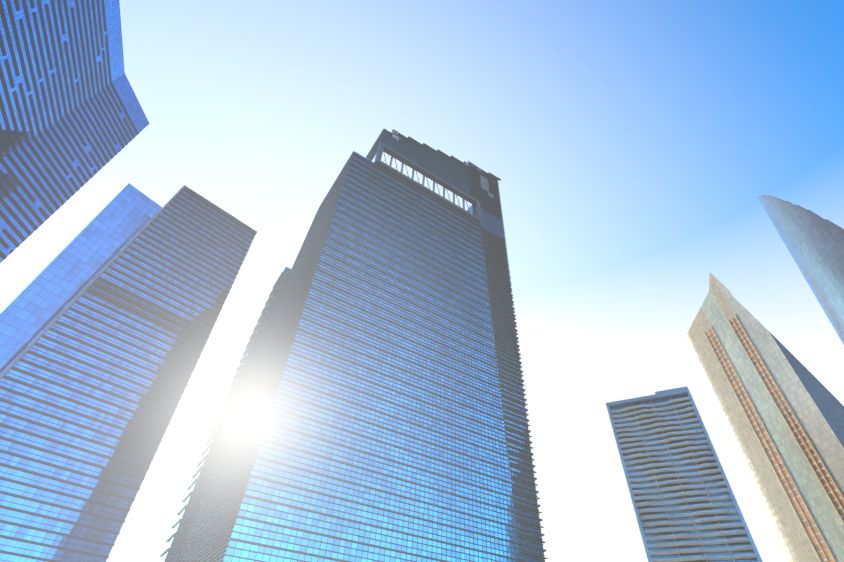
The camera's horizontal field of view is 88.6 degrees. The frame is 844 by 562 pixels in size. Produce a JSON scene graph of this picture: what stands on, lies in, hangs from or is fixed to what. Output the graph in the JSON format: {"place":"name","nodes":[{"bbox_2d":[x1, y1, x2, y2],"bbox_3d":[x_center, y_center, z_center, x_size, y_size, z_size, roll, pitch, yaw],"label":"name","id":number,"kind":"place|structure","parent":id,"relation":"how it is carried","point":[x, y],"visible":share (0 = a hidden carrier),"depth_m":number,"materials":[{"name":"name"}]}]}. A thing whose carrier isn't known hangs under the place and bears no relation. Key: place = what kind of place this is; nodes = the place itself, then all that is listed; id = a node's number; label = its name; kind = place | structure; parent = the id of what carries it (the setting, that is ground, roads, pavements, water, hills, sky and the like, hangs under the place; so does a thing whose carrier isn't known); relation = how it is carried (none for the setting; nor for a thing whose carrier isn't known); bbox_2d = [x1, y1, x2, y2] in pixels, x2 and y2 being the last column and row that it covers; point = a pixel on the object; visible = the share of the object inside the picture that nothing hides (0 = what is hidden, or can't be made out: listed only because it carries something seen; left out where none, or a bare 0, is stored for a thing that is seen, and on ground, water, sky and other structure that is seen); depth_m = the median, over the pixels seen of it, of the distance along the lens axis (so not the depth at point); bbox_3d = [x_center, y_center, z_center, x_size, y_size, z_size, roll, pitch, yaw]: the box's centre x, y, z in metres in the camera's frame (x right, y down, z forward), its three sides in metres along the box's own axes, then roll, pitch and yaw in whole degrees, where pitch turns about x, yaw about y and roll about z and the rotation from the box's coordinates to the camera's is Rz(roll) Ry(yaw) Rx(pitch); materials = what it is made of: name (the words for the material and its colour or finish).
{"place":"outdoors","nodes":[
{"label":"outdoors","id":0,"kind":"place"},
{"bbox_2d":[0,183,256,561],"bbox_3d":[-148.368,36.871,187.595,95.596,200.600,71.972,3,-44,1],"label":"tower","id":1,"kind":"structure","parent":0,"point":[109,313],"depth_m":172.11,"materials":[{"name":"glass"},{"name":"grey metal"}]},
{"bbox_2d":[0,0,843,561],"label":"sky","id":2,"kind":"structure","parent":0,"point":[633,146],"materials":[{"name":"blue"}]},
{"bbox_2d":[606,386,762,561],"bbox_3d":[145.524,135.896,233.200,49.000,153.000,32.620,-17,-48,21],"label":"tower","id":3,"kind":"structure","parent":0,"point":[685,505],"depth_m":238.01,"materials":[{"name":"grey glass"}]},
{"label":"ground","id":4,"kind":"structure","parent":0,"visible":0},
{"bbox_2d":[0,0,148,262],"bbox_3d":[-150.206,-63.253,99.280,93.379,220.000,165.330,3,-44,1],"label":"tower","id":5,"kind":"structure","parent":4,"relation":"on","point":[73,119],"depth_m":172.20,"materials":[{"name":"blue glass"}]},
{"bbox_2d":[159,129,547,561],"bbox_3d":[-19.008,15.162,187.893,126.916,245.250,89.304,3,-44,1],"label":"tower","id":6,"kind":"structure","parent":4,"relation":"on","point":[373,409],"depth_m":136.99,"materials":[{"name":"blue glass"}]},
{"bbox_2d":[686,272,843,561],"bbox_3d":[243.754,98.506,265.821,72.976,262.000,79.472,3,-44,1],"label":"skyscraper","id":7,"kind":"structure","parent":4,"relation":"on","point":[779,406],"depth_m":257.48,"materials":[{"name":"beige concrete"}]},
{"bbox_2d":[758,195,843,344],"bbox_3d":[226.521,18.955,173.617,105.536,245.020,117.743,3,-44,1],"label":"skyscraper","id":8,"kind":"structure","parent":4,"relation":"on","point":[813,242],"depth_m":214.88,"materials":[{"name":"blue glass"}]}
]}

